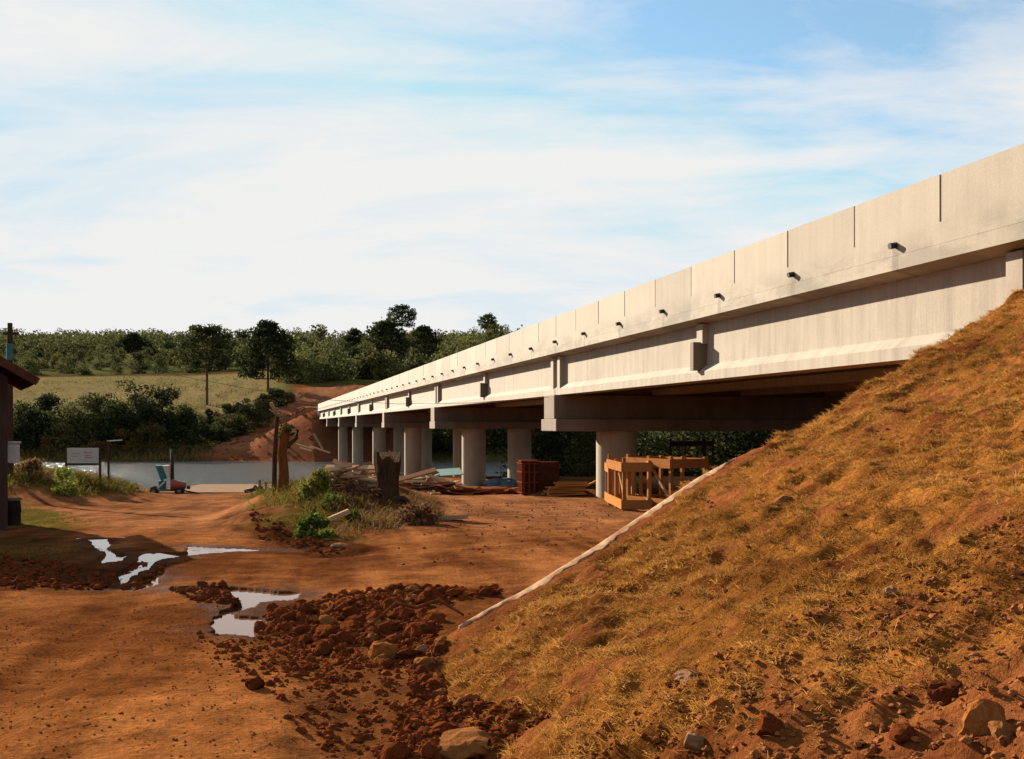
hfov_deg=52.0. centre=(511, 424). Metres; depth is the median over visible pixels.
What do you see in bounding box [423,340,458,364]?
hillside tree
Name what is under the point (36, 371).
hillside tree
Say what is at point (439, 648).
earth clod
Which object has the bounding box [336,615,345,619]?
earth clod
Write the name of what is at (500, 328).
hillside tree
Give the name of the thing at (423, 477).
plank
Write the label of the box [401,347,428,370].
hillside tree
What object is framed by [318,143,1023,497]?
concrete bridge
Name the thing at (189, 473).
river
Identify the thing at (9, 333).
utility pole
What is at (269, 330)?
parana pine
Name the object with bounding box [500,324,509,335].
hillside tree
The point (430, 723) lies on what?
earth clod
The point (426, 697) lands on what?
earth clod
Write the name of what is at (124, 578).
puddle water
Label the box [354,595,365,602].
earth clod
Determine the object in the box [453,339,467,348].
hillside tree
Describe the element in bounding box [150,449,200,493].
winch machine
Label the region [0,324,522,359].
wood
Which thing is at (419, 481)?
plank
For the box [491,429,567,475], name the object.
bank tree
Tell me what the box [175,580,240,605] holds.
mud crumbs
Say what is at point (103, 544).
puddle water
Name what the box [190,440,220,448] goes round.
riverside shrub
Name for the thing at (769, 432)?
bank tree
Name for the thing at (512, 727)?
earth clod
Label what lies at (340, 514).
plank
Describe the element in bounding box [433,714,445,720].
earth clod
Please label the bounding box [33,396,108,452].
riverside tree
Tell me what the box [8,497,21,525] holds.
black drum
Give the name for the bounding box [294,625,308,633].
earth clod
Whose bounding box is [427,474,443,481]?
plank
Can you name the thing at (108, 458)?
lone post
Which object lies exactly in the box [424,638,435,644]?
earth clod
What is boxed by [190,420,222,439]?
hedge shrub
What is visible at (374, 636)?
earth clod
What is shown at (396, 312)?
parana pine
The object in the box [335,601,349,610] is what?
earth clod
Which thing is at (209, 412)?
hedge shrub
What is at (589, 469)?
bank tree
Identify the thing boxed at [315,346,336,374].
hillside tree
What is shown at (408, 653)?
earth clod
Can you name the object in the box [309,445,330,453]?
bank board
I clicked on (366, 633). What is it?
earth clod
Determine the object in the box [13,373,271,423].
pasture grass
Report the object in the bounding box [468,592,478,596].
earth clod
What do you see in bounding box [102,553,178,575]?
puddle water
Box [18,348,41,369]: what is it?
hillside tree
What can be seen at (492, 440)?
bank tree
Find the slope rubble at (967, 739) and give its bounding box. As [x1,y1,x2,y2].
[451,335,1023,758]
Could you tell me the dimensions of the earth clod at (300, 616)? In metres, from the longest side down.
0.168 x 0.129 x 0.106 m
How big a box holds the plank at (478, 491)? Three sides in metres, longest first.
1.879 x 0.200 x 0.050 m
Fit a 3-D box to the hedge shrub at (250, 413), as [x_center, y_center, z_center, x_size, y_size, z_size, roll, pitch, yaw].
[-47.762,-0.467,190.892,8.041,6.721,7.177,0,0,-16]
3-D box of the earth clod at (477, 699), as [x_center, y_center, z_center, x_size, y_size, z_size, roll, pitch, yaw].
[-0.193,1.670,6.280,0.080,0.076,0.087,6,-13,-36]
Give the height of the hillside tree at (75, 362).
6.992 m
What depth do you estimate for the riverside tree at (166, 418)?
179.21 m
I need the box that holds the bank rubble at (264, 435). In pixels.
[218,407,316,460]
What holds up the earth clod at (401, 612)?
on the ground at (136, 525)
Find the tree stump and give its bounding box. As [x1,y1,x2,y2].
[374,447,415,508]
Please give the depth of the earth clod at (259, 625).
9.34 m
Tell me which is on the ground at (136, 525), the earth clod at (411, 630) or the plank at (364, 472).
the earth clod at (411, 630)
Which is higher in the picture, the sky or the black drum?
the sky
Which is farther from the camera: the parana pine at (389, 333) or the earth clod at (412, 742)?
the parana pine at (389, 333)
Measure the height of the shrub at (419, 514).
0.928 m
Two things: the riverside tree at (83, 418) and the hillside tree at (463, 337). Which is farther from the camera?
the hillside tree at (463, 337)
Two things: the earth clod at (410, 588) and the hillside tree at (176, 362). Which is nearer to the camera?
the earth clod at (410, 588)
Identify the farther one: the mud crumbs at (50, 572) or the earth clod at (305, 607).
the mud crumbs at (50, 572)
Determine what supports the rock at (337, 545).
on the ground at (136, 525)
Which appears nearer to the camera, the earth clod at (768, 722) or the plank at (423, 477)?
the earth clod at (768, 722)
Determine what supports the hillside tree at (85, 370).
on the ground at (136, 525)
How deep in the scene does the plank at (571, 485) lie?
35.47 m
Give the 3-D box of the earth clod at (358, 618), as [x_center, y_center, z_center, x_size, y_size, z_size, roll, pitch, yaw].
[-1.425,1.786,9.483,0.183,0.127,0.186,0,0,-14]
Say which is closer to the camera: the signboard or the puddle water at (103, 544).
the puddle water at (103, 544)
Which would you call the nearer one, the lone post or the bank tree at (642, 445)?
the lone post
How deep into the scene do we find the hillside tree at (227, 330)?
393.32 m
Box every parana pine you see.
[103,331,156,359]
[171,324,240,404]
[233,319,305,389]
[340,327,363,359]
[354,316,420,374]
[386,304,417,331]
[409,325,443,361]
[476,312,498,336]
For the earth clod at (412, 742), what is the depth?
5.75 m
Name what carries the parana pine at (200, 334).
on the ground at (136, 525)
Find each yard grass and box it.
[0,539,107,560]
[15,502,103,527]
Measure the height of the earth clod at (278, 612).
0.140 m
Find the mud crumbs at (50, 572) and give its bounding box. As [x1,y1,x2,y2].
[0,509,350,589]
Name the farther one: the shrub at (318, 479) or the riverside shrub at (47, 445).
the riverside shrub at (47, 445)
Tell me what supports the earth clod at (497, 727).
on the embankment
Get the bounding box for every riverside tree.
[13,398,41,445]
[13,407,60,454]
[32,392,68,439]
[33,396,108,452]
[66,392,109,444]
[77,392,117,440]
[94,400,138,450]
[107,376,159,444]
[122,396,170,448]
[146,384,182,444]
[167,403,204,439]
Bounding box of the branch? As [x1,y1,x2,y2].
[359,598,463,631]
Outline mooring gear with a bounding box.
[244,480,266,492]
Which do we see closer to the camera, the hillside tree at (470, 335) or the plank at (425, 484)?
the plank at (425, 484)
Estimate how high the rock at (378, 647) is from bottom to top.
0.206 m
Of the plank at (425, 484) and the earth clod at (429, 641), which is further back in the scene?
the plank at (425, 484)
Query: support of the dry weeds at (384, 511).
on the ground at (136, 525)
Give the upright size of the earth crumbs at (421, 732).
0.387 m
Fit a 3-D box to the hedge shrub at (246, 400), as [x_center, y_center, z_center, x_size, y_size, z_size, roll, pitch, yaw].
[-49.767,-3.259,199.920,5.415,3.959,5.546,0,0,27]
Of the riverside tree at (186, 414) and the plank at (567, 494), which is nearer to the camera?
the plank at (567, 494)
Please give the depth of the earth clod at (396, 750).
5.49 m
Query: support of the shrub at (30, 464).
on the ground at (136, 525)
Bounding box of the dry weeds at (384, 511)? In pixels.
[307,488,447,538]
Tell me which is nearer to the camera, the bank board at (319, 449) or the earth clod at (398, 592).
the earth clod at (398, 592)
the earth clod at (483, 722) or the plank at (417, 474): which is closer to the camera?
the earth clod at (483, 722)
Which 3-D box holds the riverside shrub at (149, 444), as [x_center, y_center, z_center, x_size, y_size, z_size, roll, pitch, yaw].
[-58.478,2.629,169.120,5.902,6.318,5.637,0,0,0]
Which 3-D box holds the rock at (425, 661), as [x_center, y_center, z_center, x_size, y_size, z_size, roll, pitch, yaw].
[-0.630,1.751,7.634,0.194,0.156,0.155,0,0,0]
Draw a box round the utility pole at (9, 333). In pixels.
[2,323,18,475]
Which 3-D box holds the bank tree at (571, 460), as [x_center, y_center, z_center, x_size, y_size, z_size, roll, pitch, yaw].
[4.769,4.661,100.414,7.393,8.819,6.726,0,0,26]
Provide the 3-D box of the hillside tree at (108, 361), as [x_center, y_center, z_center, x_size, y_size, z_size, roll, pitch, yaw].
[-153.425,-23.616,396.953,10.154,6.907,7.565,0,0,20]
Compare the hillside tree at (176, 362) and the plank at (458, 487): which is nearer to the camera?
the plank at (458, 487)
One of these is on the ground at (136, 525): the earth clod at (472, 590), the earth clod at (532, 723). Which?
the earth clod at (472, 590)
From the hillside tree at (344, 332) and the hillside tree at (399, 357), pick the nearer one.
the hillside tree at (399, 357)
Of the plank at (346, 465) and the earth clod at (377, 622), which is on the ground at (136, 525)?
the earth clod at (377, 622)
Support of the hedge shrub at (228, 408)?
on the ground at (136, 525)
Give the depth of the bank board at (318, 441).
159.37 m
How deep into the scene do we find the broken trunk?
26.72 m
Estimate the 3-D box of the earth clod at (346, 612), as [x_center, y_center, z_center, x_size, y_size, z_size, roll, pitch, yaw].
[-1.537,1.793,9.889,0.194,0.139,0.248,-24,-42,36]
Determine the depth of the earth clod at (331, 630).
9.07 m
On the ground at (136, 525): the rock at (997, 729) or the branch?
the branch
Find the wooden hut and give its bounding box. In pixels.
[0,356,39,530]
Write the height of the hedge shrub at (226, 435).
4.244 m
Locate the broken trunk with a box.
[277,423,298,491]
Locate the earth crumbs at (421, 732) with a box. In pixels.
[194,584,550,758]
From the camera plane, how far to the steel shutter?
36.45 m
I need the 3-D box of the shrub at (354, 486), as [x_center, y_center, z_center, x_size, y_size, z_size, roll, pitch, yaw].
[-3.613,1.660,24.719,1.031,0.920,0.898,0,0,24]
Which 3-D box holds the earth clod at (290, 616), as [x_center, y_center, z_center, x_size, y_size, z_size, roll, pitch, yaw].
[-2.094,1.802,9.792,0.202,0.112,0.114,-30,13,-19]
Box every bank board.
[295,443,314,449]
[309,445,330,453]
[313,434,323,448]
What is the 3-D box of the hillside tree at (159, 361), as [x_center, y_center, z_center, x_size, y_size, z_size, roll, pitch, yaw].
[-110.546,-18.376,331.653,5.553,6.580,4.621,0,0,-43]
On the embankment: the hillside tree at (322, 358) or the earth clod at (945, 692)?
the earth clod at (945, 692)
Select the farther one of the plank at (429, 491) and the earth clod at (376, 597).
the plank at (429, 491)
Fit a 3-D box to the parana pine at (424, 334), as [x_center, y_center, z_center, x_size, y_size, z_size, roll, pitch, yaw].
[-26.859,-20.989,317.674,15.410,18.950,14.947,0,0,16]
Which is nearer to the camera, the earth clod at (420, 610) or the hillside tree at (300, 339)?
the earth clod at (420, 610)
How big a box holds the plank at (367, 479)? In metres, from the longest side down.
1.618 x 0.250 x 0.040 m
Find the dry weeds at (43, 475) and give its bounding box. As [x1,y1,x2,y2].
[11,458,62,485]
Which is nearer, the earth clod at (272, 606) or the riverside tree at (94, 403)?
the earth clod at (272, 606)
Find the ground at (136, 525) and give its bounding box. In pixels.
[0,347,724,758]
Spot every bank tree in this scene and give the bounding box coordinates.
[432,429,448,452]
[432,429,487,456]
[486,429,507,454]
[486,429,535,450]
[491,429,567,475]
[531,429,592,475]
[531,433,579,469]
[563,431,595,476]
[563,431,646,475]
[578,431,663,475]
[636,431,684,475]
[636,431,731,476]
[663,431,742,474]
[695,431,747,475]
[700,431,774,469]
[742,431,791,451]
[750,431,792,447]
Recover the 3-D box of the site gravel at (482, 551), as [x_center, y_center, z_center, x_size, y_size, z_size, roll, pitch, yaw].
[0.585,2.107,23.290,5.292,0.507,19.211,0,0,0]
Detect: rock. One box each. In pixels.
[330,543,347,547]
[368,640,399,658]
[413,656,434,666]
[415,644,429,651]
[439,726,490,758]
[674,669,696,684]
[684,731,704,750]
[772,495,790,504]
[883,586,897,596]
[957,698,1006,736]
[988,721,1015,740]
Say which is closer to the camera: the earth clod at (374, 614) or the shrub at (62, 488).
the earth clod at (374, 614)
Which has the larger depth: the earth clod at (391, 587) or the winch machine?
the winch machine
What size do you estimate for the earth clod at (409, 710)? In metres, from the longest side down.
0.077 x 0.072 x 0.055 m
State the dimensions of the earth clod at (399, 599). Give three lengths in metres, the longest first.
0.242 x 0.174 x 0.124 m
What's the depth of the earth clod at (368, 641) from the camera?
8.31 m
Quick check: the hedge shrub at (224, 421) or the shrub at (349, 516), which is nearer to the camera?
the shrub at (349, 516)
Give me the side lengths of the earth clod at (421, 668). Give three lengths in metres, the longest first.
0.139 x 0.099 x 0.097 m
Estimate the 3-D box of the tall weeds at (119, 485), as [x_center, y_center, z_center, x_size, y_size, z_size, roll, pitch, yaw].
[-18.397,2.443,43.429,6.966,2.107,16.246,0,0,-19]
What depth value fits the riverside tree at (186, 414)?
182.32 m
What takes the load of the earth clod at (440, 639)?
on the embankment
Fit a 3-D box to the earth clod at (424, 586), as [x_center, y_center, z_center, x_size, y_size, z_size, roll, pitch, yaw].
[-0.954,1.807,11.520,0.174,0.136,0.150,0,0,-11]
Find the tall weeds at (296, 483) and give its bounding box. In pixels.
[235,472,394,529]
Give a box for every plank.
[310,509,349,526]
[323,467,351,471]
[325,465,374,469]
[326,472,376,482]
[329,475,347,481]
[332,459,342,463]
[333,461,370,475]
[333,470,342,474]
[335,463,351,467]
[335,483,376,489]
[340,475,367,477]
[352,470,375,474]
[357,470,368,483]
[399,467,436,481]
[399,483,430,486]
[402,480,435,482]
[410,476,430,479]
[419,482,455,488]
[420,483,445,486]
[420,489,437,493]
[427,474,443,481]
[431,481,449,483]
[434,475,469,487]
[434,489,468,494]
[437,484,448,489]
[449,488,504,492]
[454,486,493,493]
[463,489,492,493]
[505,490,517,493]
[547,491,584,492]
[547,493,586,495]
[548,487,581,488]
[551,489,586,490]
[556,484,588,486]
[557,482,587,484]
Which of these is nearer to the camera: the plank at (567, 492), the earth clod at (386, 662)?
the earth clod at (386, 662)
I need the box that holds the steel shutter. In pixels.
[517,460,558,493]
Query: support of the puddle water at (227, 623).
on the ground at (136, 525)
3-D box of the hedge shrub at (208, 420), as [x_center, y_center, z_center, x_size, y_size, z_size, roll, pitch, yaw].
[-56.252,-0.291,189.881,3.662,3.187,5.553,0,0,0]
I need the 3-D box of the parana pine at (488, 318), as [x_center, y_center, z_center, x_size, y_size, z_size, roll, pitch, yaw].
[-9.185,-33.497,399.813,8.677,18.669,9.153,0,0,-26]
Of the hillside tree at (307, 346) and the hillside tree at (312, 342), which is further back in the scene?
the hillside tree at (312, 342)
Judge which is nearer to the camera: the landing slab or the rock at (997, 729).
the rock at (997, 729)
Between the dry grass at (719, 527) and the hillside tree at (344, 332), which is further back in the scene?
the hillside tree at (344, 332)
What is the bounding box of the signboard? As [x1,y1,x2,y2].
[65,446,100,480]
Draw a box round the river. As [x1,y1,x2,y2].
[14,461,572,488]
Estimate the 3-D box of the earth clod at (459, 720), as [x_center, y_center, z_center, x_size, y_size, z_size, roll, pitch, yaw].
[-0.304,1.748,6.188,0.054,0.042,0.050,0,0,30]
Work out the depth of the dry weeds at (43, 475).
38.34 m
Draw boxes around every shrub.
[13,457,43,476]
[33,431,73,458]
[50,466,80,496]
[81,438,111,456]
[131,423,166,455]
[174,425,206,448]
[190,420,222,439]
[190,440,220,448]
[194,415,212,423]
[202,424,239,443]
[204,408,230,423]
[211,413,246,434]
[220,402,246,419]
[227,416,256,435]
[235,405,271,427]
[241,398,262,412]
[252,396,278,421]
[257,393,276,406]
[266,387,288,406]
[278,390,295,402]
[292,511,335,538]
[296,468,333,500]
[316,492,343,509]
[338,478,380,498]
[343,507,362,520]
[395,501,438,524]
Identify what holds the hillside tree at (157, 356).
on the ground at (136, 525)
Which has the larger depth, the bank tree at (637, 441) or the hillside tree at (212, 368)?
the hillside tree at (212, 368)
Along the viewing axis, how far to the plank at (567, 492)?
35.57 m
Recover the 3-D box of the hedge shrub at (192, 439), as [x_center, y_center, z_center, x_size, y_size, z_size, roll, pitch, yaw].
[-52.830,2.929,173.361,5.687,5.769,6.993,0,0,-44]
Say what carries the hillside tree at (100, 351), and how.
on the ground at (136, 525)
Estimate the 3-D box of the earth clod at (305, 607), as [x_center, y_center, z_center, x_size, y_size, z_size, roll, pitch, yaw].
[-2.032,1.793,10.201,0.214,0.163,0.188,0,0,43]
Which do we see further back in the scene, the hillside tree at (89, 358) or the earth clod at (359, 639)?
the hillside tree at (89, 358)
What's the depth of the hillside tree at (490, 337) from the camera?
328.80 m
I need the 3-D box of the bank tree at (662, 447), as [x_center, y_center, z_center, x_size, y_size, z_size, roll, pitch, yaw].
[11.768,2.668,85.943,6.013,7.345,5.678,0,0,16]
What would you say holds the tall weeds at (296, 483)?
on the ground at (136, 525)
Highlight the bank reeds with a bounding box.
[20,437,214,460]
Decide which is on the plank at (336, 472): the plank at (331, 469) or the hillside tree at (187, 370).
the plank at (331, 469)
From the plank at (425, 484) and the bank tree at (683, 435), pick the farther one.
the bank tree at (683, 435)
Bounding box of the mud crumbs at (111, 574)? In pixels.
[100,560,166,590]
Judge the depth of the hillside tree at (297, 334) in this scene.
332.15 m
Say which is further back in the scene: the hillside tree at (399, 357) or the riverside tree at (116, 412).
the hillside tree at (399, 357)
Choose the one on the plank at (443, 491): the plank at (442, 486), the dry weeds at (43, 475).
the plank at (442, 486)
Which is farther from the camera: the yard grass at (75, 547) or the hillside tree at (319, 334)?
the hillside tree at (319, 334)
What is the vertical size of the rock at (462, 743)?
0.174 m
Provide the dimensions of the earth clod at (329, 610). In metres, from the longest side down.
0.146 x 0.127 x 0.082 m
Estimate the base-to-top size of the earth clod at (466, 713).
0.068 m
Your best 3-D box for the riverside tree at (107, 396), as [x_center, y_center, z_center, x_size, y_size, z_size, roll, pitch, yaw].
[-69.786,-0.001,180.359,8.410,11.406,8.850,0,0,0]
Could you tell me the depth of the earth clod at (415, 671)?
7.34 m
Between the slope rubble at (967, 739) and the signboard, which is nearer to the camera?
the slope rubble at (967, 739)
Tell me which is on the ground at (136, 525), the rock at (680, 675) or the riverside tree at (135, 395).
the riverside tree at (135, 395)
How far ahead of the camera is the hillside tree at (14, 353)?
414.85 m
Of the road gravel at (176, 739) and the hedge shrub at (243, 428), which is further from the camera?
the hedge shrub at (243, 428)
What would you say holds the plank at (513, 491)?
on the ground at (136, 525)
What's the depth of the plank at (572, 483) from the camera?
35.52 m
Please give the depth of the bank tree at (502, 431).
168.89 m
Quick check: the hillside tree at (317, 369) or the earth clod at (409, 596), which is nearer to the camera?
the earth clod at (409, 596)
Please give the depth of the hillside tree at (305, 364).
262.23 m
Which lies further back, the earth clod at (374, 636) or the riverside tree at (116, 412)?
the riverside tree at (116, 412)
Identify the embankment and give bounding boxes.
[433,288,1023,758]
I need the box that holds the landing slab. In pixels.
[159,484,271,493]
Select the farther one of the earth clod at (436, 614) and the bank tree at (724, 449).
the bank tree at (724, 449)
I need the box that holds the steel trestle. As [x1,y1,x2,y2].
[669,439,713,474]
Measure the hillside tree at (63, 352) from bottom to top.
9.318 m
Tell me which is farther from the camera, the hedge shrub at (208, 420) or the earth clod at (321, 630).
the hedge shrub at (208, 420)
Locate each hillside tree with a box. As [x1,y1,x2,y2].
[13,346,20,365]
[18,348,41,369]
[18,354,42,373]
[28,364,41,374]
[30,349,44,368]
[40,359,53,367]
[41,352,50,360]
[47,354,60,368]
[54,360,67,371]
[55,346,73,369]
[66,356,81,373]
[71,360,94,374]
[75,349,87,366]
[85,348,92,362]
[90,347,107,362]
[92,358,106,369]
[94,354,116,366]
[107,344,117,358]
[109,354,123,374]
[115,347,125,364]
[122,355,150,368]
[129,351,149,373]
[129,356,153,368]
[142,346,151,362]
[147,347,154,361]
[152,353,164,369]
[153,357,169,372]
[159,340,177,362]
[166,352,175,364]
[171,350,190,371]
[173,339,194,366]
[177,354,205,372]
[200,354,223,371]
[222,328,239,349]
[224,339,241,365]
[232,330,242,342]
[232,344,248,367]
[235,328,250,344]
[276,353,316,382]
[281,351,325,383]
[284,342,310,371]
[285,331,301,348]
[292,327,309,340]
[298,337,313,344]
[298,351,335,382]
[301,338,317,351]
[302,343,316,359]
[304,348,320,369]
[310,325,327,339]
[310,348,321,361]
[311,323,336,353]
[313,336,339,357]
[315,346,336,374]
[317,337,349,374]
[320,341,360,380]
[335,331,346,342]
[345,345,365,377]
[351,341,394,379]
[352,341,377,378]
[382,350,411,378]
[393,351,407,367]
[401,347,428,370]
[415,349,430,363]
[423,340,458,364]
[429,329,452,343]
[438,348,451,358]
[441,336,461,351]
[453,334,472,346]
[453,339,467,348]
[454,330,472,343]
[464,326,483,344]
[469,332,484,345]
[477,324,500,342]
[481,331,495,342]
[489,324,508,336]
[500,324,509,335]
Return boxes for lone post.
[107,439,122,481]
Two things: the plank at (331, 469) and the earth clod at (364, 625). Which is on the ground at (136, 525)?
the earth clod at (364, 625)
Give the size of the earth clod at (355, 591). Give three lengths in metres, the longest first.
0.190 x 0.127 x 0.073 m
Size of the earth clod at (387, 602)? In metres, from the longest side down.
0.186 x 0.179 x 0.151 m
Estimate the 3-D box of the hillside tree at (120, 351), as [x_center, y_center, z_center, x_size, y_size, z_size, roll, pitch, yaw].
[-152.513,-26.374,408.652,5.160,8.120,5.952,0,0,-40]
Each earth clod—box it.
[245,676,264,689]
[254,621,267,632]
[266,602,278,610]
[271,607,289,618]
[274,622,291,631]
[279,611,296,621]
[291,601,311,614]
[294,611,305,620]
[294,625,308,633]
[297,634,311,643]
[309,619,318,623]
[312,608,318,613]
[314,640,333,655]
[315,624,338,637]
[319,614,337,624]
[321,607,333,614]
[323,675,333,681]
[325,627,337,635]
[332,630,355,644]
[334,598,356,607]
[334,645,346,653]
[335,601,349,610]
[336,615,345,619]
[338,598,356,604]
[340,620,359,629]
[341,606,360,617]
[341,649,349,655]
[344,614,363,621]
[344,657,352,662]
[346,647,353,653]
[350,590,365,595]
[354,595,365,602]
[356,635,365,643]
[357,622,374,632]
[362,631,376,635]
[363,636,377,647]
[365,626,379,634]
[366,610,383,620]
[367,617,382,626]
[368,633,378,639]
[371,594,383,600]
[374,654,386,661]
[376,619,402,630]
[376,658,392,667]
[377,741,409,758]
[380,628,397,634]
[383,584,399,591]
[383,598,400,609]
[383,638,397,643]
[386,612,395,619]
[386,634,401,640]
[391,596,405,602]
[392,606,414,619]
[392,720,401,727]
[393,589,402,594]
[395,582,405,590]
[395,648,422,659]
[396,712,422,719]
[399,645,412,650]
[402,624,423,639]
[403,583,419,586]
[404,585,419,592]
[404,708,413,711]
[405,637,419,644]
[406,594,417,601]
[406,739,415,744]
[409,663,420,669]
[409,682,424,697]
[410,669,419,674]
[411,595,428,605]
[412,589,423,595]
[412,722,420,729]
[414,607,426,614]
[415,622,439,636]
[415,694,435,700]
[416,665,428,673]
[417,609,445,622]
[417,672,432,680]
[418,736,443,758]
[419,583,431,589]
[419,588,432,597]
[421,634,433,637]
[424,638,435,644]
[424,720,434,726]
[424,721,458,736]
[425,586,439,599]
[426,677,449,690]
[427,660,446,670]
[432,643,445,654]
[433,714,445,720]
[434,636,446,644]
[434,704,452,711]
[436,688,446,694]
[437,587,447,594]
[445,588,463,596]
[453,694,466,711]
[453,694,479,706]
[456,717,463,723]
[460,701,473,710]
[461,591,467,596]
[461,715,471,726]
[462,708,471,718]
[466,588,478,592]
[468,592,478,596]
[472,700,495,713]
[473,698,483,703]
[477,719,491,727]
[478,587,495,596]
[488,704,505,714]
[488,732,504,744]
[490,724,502,733]
[503,721,517,733]
[530,720,540,726]
[706,694,733,714]
[756,712,780,736]
[888,722,917,742]
[927,679,962,704]
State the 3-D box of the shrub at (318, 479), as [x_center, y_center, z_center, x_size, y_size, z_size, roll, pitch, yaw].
[-4.497,1.522,24.096,0.838,1.091,0.896,0,0,-34]
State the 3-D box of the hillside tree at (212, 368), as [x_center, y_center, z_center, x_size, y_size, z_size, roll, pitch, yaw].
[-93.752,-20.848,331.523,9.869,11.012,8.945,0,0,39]
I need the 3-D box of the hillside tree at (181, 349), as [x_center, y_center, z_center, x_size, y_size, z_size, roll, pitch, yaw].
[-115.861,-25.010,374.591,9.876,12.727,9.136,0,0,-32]
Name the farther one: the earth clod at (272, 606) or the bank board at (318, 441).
the bank board at (318, 441)
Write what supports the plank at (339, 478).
on the plank
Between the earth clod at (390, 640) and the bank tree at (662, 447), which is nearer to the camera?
the earth clod at (390, 640)
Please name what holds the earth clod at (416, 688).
on the ground at (136, 525)
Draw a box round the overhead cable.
[11,328,544,403]
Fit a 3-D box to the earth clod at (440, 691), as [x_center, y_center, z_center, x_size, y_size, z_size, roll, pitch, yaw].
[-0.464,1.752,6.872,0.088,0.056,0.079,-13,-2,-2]
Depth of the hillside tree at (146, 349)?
413.14 m
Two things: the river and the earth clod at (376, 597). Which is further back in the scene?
the river
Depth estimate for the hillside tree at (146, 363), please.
363.56 m
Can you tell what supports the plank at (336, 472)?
on the plank at (356, 467)
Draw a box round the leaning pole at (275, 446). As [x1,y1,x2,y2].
[269,402,285,491]
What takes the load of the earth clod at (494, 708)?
on the embankment
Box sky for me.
[0,0,1023,338]
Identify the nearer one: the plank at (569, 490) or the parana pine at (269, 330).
the plank at (569, 490)
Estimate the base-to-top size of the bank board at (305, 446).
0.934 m
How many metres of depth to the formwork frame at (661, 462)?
27.44 m
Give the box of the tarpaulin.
[483,478,517,486]
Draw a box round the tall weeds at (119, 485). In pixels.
[8,463,151,494]
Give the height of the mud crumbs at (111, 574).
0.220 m
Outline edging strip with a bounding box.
[458,458,735,627]
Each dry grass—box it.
[441,289,1023,758]
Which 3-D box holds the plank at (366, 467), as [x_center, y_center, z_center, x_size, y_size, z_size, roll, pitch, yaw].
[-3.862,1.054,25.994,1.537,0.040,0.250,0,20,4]
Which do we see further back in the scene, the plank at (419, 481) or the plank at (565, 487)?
the plank at (419, 481)
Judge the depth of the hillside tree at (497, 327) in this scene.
335.72 m
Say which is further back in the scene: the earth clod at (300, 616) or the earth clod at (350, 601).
the earth clod at (350, 601)
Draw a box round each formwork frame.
[604,458,621,504]
[606,454,652,510]
[625,454,708,506]
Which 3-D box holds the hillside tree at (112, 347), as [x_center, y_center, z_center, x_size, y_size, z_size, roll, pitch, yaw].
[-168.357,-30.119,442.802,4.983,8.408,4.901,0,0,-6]
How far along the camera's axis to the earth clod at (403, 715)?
6.21 m
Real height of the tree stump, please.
1.547 m
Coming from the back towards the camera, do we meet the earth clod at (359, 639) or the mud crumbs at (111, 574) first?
the mud crumbs at (111, 574)
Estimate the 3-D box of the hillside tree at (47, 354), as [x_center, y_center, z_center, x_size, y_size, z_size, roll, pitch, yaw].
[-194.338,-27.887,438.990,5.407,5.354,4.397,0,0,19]
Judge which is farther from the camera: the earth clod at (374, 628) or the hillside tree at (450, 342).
the hillside tree at (450, 342)
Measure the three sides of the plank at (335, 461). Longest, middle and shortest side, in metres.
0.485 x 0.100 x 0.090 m
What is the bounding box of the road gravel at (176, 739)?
[0,602,388,758]
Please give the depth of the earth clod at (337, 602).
10.29 m
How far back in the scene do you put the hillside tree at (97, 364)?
352.45 m
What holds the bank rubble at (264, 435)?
on the ground at (136, 525)
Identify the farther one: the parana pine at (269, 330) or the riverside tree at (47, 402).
the parana pine at (269, 330)
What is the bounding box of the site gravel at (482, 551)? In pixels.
[371,500,613,570]
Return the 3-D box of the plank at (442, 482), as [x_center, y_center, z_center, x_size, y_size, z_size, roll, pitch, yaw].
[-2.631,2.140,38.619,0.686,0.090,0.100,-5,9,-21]
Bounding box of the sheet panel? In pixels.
[435,468,463,476]
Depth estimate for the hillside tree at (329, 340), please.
309.07 m
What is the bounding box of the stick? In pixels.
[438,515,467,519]
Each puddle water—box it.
[76,538,119,561]
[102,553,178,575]
[112,568,164,587]
[179,546,308,556]
[197,589,299,611]
[211,612,266,636]
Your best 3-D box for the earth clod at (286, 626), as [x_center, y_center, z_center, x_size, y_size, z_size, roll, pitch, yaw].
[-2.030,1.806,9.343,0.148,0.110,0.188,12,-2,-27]
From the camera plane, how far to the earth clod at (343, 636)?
8.59 m
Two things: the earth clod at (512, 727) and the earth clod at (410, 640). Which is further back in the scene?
the earth clod at (410, 640)
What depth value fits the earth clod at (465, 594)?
11.10 m
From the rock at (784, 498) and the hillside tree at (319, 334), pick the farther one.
the hillside tree at (319, 334)
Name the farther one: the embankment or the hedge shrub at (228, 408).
the hedge shrub at (228, 408)
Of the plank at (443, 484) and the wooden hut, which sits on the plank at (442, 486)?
the plank at (443, 484)
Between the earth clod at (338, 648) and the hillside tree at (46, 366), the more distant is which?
the hillside tree at (46, 366)
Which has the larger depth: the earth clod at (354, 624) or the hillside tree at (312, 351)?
the hillside tree at (312, 351)
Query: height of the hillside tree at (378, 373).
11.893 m
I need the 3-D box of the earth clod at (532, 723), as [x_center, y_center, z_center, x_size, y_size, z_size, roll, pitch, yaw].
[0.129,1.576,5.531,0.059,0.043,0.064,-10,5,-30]
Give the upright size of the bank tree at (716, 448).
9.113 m
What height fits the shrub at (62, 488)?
1.422 m

